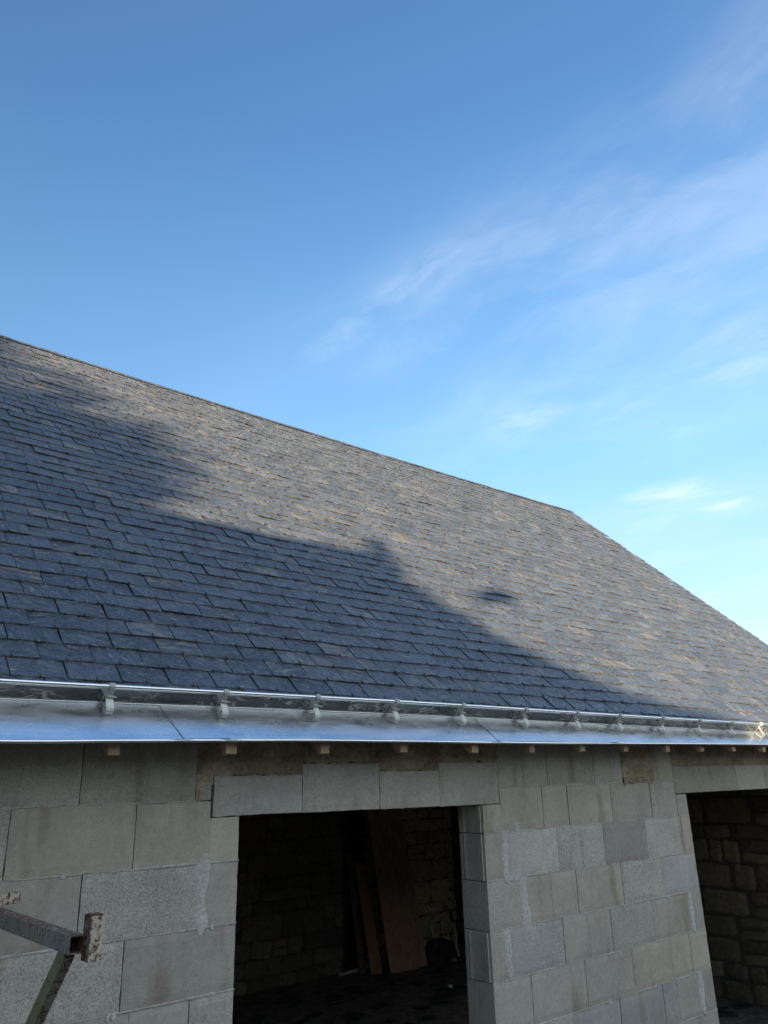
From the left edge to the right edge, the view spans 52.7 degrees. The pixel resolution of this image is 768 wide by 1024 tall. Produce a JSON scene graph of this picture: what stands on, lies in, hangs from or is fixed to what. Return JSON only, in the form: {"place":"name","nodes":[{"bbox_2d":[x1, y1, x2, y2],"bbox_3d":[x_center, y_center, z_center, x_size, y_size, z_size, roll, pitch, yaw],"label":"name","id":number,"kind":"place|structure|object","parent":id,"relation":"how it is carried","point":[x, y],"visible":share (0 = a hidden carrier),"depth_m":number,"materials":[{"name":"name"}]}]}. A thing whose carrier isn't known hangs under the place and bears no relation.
{"place":"outdoors","nodes":[
{"label":"outdoors","id":0,"kind":"place"},
{"bbox_2d":[0,0,767,646],"label":"sky","id":1,"kind":"structure","parent":0,"point":[518,247],"materials":[{"name":"blue"}]},
{"bbox_2d":[232,960,767,1023],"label":"barn floor","id":2,"kind":"structure","parent":0,"point":[407,1000],"depth_m":8.75,"materials":[{"name":"soil"}]},
{"bbox_2d":[338,969,357,974],"bbox_3d":[-0.464,5.920,9.988,0.265,0.048,0.023,6,-21,-21],"label":"stick","id":3,"kind":"object","parent":2,"relation":"on","point":[345,972],"visible":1,"depth_m":9.98,"materials":[{"name":"wood"}]},
{"bbox_2d":[345,854,366,974],"bbox_3d":[-0.380,5.369,10.402,0.114,1.435,0.299,17,-26,-42],"label":"plank","id":4,"kind":"object","parent":2,"relation":"on","point":[360,953],"visible":1,"depth_m":10.37,"materials":[{"name":"brown wood"}]},
{"bbox_2d":[354,861,382,975],"bbox_3d":[-0.218,5.407,10.384,0.354,1.346,0.178,-18,-25,39],"label":"plank","id":5,"kind":"object","parent":2,"relation":"on","point":[372,949],"visible":1,"depth_m":10.35,"materials":[{"name":"brown wood"}]},
{"bbox_2d":[366,807,426,972],"bbox_3d":[0.136,4.986,10.791,0.671,2.383,0.518,14,-25,-38],"label":"strand board","id":6,"kind":"object","parent":2,"relation":"on","point":[405,947],"visible":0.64,"depth_m":10.66,"materials":[{"name":"brown wood"}]},
{"bbox_2d":[425,937,465,962],"bbox_3d":[0.924,6.184,10.919,1.020,0.260,0.750,14,-25,-38],"label":"rubble heap","id":7,"kind":"object","parent":2,"relation":"on","point":[439,950],"visible":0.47,"depth_m":10.87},
{"bbox_2d":[430,914,459,956],"bbox_3d":[0.840,5.853,10.697,0.512,0.563,0.079,14,-25,-38],"label":"hose","id":8,"kind":"object","parent":7,"relation":"on","point":[451,924],"visible":1,"depth_m":10.77,"materials":[{"name":"grey rubber"}]},
{"bbox_2d":[446,900,460,943],"bbox_3d":[1.042,6.043,11.317,0.237,0.702,0.096,-7,-20,15],"label":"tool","id":9,"kind":"object","parent":2,"relation":"on","point":[449,905],"visible":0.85,"depth_m":11.38,"materials":[{"name":"grey metal"}]},
{"bbox_3d":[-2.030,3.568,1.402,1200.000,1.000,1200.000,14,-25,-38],"label":"ground","id":10,"kind":"structure","parent":0,"visible":0},
{"bbox_2d":[0,335,767,1023],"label":"barn","id":11,"kind":"structure","parent":10,"relation":"on","point":[252,667],"depth_m":4.80,"materials":[{"name":"stone"}]},
{"bbox_2d":[0,907,104,1023],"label":"scaffold bracket","id":12,"kind":"object","parent":11,"relation":"attached to","point":[67,944],"visible":1,"depth_m":2.12,"materials":[{"name":"metal"}]},
{"bbox_2d":[0,891,20,904],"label":"steel bar","id":13,"kind":"object","parent":12,"relation":"on","point":[7,898],"visible":1,"depth_m":2.68,"materials":[{"name":"metal"}]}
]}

